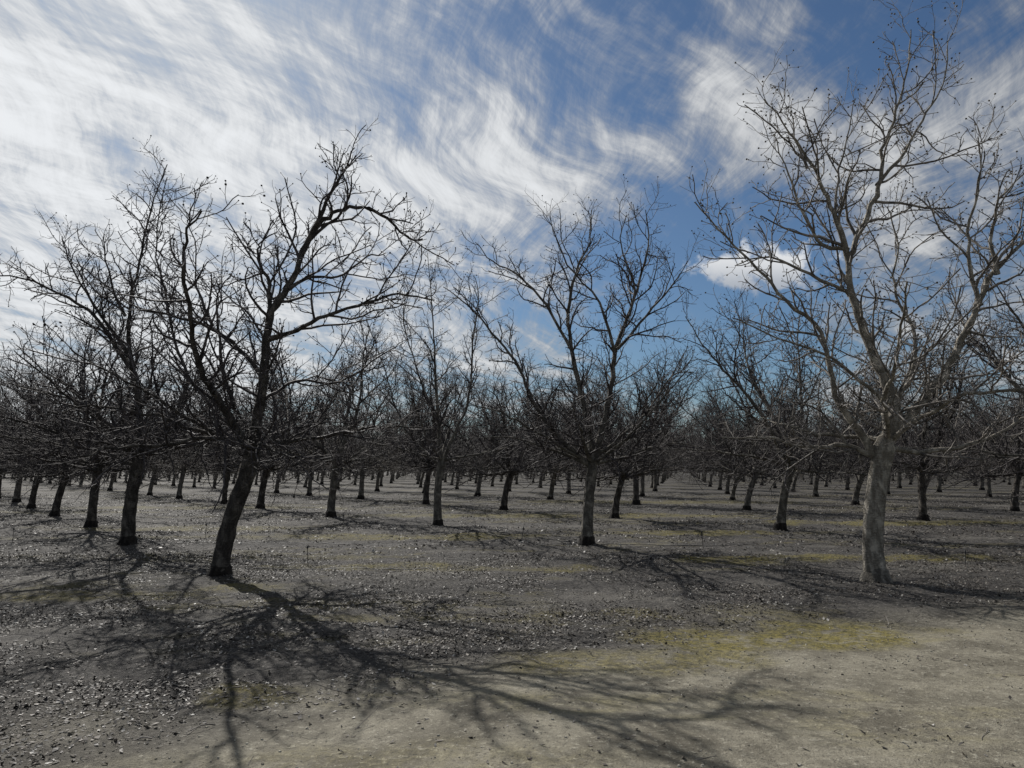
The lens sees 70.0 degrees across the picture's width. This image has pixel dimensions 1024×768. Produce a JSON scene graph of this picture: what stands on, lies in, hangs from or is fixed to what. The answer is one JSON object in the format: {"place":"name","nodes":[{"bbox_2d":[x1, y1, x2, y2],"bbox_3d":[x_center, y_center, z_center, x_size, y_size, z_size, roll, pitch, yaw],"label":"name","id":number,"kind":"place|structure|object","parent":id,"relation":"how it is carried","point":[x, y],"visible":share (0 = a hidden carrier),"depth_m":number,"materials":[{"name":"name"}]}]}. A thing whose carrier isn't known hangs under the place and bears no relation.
{"place":"outdoors","nodes":[
{"label":"outdoors","id":0,"kind":"place"},
{"bbox_2d":[0,470,1023,767],"bbox_3d":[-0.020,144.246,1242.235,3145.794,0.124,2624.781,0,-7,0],"label":"ground","id":1,"kind":"structure","parent":0,"point":[952,696],"depth_m":6.92,"materials":[{"name":"soil"}]},
{"bbox_2d":[0,343,93,502],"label":"walnut tree","id":2,"kind":"object","parent":1,"relation":"on","point":[17,494],"visible":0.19,"depth_m":33.91,"materials":[{"name":"brown plant"}]},
{"bbox_2d":[0,348,112,508],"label":"walnut tree","id":3,"kind":"object","parent":1,"relation":"on","point":[32,501],"visible":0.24,"depth_m":29.18,"materials":[{"name":"brown plant"}]},
{"bbox_2d":[0,352,185,516],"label":"walnut tree","id":4,"kind":"object","parent":1,"relation":"on","point":[55,509],"visible":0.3,"depth_m":24.46,"materials":[{"name":"brown plant"}]},
{"bbox_2d":[0,283,204,527],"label":"walnut tree","id":5,"kind":"object","parent":1,"relation":"on","point":[91,521],"visible":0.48,"depth_m":20.05,"materials":[{"name":"brown plant"}]},
{"bbox_2d":[108,557,117,582],"bbox_3d":[-5.526,2.618,10.204,0.207,0.398,0.067,5,-8,-35],"label":"irrigation sprinkler","id":6,"kind":"object","parent":1,"relation":"on","point":[109,559],"visible":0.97,"depth_m":10.17,"materials":[{"name":"grey"}]},
{"bbox_2d":[0,135,296,545],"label":"walnut tree","id":7,"kind":"object","parent":1,"relation":"on","point":[128,537],"visible":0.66,"depth_m":15.51,"materials":[{"name":"brown plant"}]},
{"bbox_2d":[2,566,442,571],"bbox_3d":[-7.498,2.935,11.593,13.001,0.085,0.346,0,-7,2],"label":"irrigation hose","id":8,"kind":"object","parent":1,"relation":"on","point":[233,568],"visible":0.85,"depth_m":11.49,"materials":[{"name":"grey"}]},
{"bbox_2d":[164,367,298,503],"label":"walnut tree","id":9,"kind":"object","parent":1,"relation":"on","point":[224,500],"visible":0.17,"depth_m":33.21,"materials":[{"name":"brown plant"}]},
{"bbox_2d":[6,115,464,576],"bbox_3d":[-4.027,-0.640,11.058,6.651,7.235,6.128,0,-7,0],"label":"walnut tree","id":10,"kind":"object","parent":1,"relation":"on","point":[253,444],"visible":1,"depth_m":10.81,"materials":[{"name":"brown plant"}]},
{"bbox_2d":[165,355,368,508],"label":"walnut tree","id":11,"kind":"object","parent":1,"relation":"on","point":[260,504],"visible":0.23,"depth_m":28.59,"materials":[{"name":"brown plant"}]},
{"bbox_2d":[221,303,418,516],"bbox_3d":[-6.328,0.555,23.998,5.851,7.823,7.209,-1,-7,8],"label":"walnut tree","id":12,"kind":"object","parent":1,"relation":"on","point":[337,462],"visible":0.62,"depth_m":24.08,"materials":[{"name":"brown plant"}]},
{"bbox_2d":[376,342,493,504],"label":"walnut tree","id":13,"kind":"object","parent":1,"relation":"on","point":[429,467],"visible":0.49,"depth_m":32.64,"materials":[{"name":"brown plant"}]},
{"bbox_2d":[348,242,542,525],"bbox_3d":[-1.920,-0.150,20.210,5.742,8.349,4.894,0,-7,0],"label":"walnut tree","id":14,"kind":"object","parent":1,"relation":"on","point":[441,457],"visible":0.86,"depth_m":20.68,"materials":[{"name":"grey plant"}]},
{"bbox_2d":[408,366,599,509],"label":"walnut tree","id":15,"kind":"object","parent":1,"relation":"on","point":[511,471],"visible":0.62,"depth_m":28.10,"materials":[{"name":"brown plant"}]},
{"bbox_2d":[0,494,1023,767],"bbox_3d":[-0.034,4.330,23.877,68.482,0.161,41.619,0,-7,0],"label":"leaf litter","id":16,"kind":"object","parent":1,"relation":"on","point":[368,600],"visible":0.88,"depth_m":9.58,"materials":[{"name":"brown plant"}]},
{"bbox_2d":[0,350,1023,498],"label":"distant walnut orchard","id":17,"kind":"object","parent":1,"relation":"on","point":[382,466],"visible":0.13,"depth_m":45.69,"materials":[{"name":"brown plant"}]},
{"bbox_2d":[0,516,1023,764],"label":"fallen twigs","id":18,"kind":"object","parent":1,"relation":"on","point":[458,588],"visible":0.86,"depth_m":9.52,"materials":[{"name":"brown wood"}]},
{"bbox_2d":[0,552,1023,767],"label":"soil clods","id":19,"kind":"object","parent":1,"relation":"on","point":[262,763],"visible":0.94,"depth_m":6.15,"materials":[{"name":"brown soil"}]},
{"bbox_2d":[17,541,1022,547],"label":"irrigation hose","id":20,"kind":"object","parent":1,"relation":"on","point":[492,545],"visible":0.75,"depth_m":15.24,"materials":[{"name":"grey"}]},
{"bbox_2d":[471,347,631,499],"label":"walnut tree","id":21,"kind":"object","parent":1,"relation":"on","point":[550,496],"visible":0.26,"depth_m":36.69,"materials":[{"name":"brown plant"}]},
{"bbox_2d":[430,174,722,545],"bbox_3d":[1.472,-0.656,15.563,5.404,8.295,6.127,-3,-7,26],"label":"walnut tree","id":22,"kind":"object","parent":1,"relation":"on","point":[591,461],"visible":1,"depth_m":15.62,"materials":[{"name":"brown plant"}]},
{"bbox_2d":[506,359,721,518],"bbox_3d":[3.256,1.678,23.421,7.223,5.428,5.893,-2,-7,13],"label":"walnut tree","id":23,"kind":"object","parent":1,"relation":"on","point":[624,476],"visible":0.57,"depth_m":23.70,"materials":[{"name":"grey plant"}]},
{"bbox_2d":[557,333,715,504],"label":"walnut tree","id":24,"kind":"object","parent":1,"relation":"on","point":[635,500],"visible":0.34,"depth_m":32.32,"materials":[{"name":"grey plant"}]},
{"bbox_2d":[668,366,817,499],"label":"walnut tree","id":25,"kind":"object","parent":1,"relation":"on","point":[732,494],"visible":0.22,"depth_m":36.29,"materials":[{"name":"grey plant"}]},
{"bbox_2d":[662,319,844,510],"bbox_3d":[9.590,1.226,28.216,7.857,7.436,6.879,4,-8,-33],"label":"walnut tree","id":26,"kind":"object","parent":1,"relation":"on","point":[753,471],"visible":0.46,"depth_m":28.01,"materials":[{"name":"grey plant"}]},
{"bbox_2d":[651,277,944,530],"bbox_3d":[6.885,0.230,19.007,5.471,7.315,6.740,2,-7,-16],"label":"walnut tree","id":27,"kind":"object","parent":1,"relation":"on","point":[786,462],"visible":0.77,"depth_m":19.08,"materials":[{"name":"grey plant"}]},
{"bbox_2d":[682,0,1023,582],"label":"walnut tree","id":28,"kind":"object","parent":1,"relation":"on","point":[884,448],"visible":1,"depth_m":10.84,"materials":[{"name":"grey plant"}]},
{"bbox_2d":[761,331,977,504],"bbox_3d":[15.143,1.255,31.500,8.611,8.151,7.539,-6,-9,40],"label":"walnut tree","id":29,"kind":"object","parent":1,"relation":"on","point":[855,497],"visible":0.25,"depth_m":31.59,"materials":[{"name":"grey plant"}]},
{"bbox_2d":[808,309,1023,520],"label":"walnut tree","id":30,"kind":"object","parent":1,"relation":"on","point":[922,511],"visible":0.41,"depth_m":22.78,"materials":[{"name":"grey plant"}]},
{"bbox_2d":[852,356,1013,499],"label":"walnut tree","id":31,"kind":"object","parent":1,"relation":"on","point":[928,475],"visible":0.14,"depth_m":35.75,"materials":[{"name":"grey plant"}]},
{"bbox_2d":[890,233,1023,499],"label":"walnut tree","id":32,"kind":"object","parent":1,"relation":"on","point":[1011,457],"visible":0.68,"depth_m":15.49,"materials":[{"name":"grey plant"}]},
{"bbox_2d":[925,368,1023,511],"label":"walnut tree","id":33,"kind":"object","parent":1,"relation":"on","point":[1014,503],"visible":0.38,"depth_m":27.16,"materials":[{"name":"grey plant"}]},
{"bbox_2d":[966,322,1023,484],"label":"walnut tree","id":34,"kind":"object","parent":1,"relation":"on","point":[1003,445],"visible":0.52,"depth_m":20.92,"materials":[{"name":"grey plant"}]},
{"bbox_2d":[988,336,1023,481],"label":"walnut tree","id":35,"kind":"object","parent":1,"relation":"on","point":[1010,433],"visible":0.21,"depth_m":32.99,"materials":[{"name":"grey plant"}]},
{"bbox_2d":[0,0,1023,444],"label":"sky","id":36,"kind":"structure","parent":0,"point":[479,104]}
]}

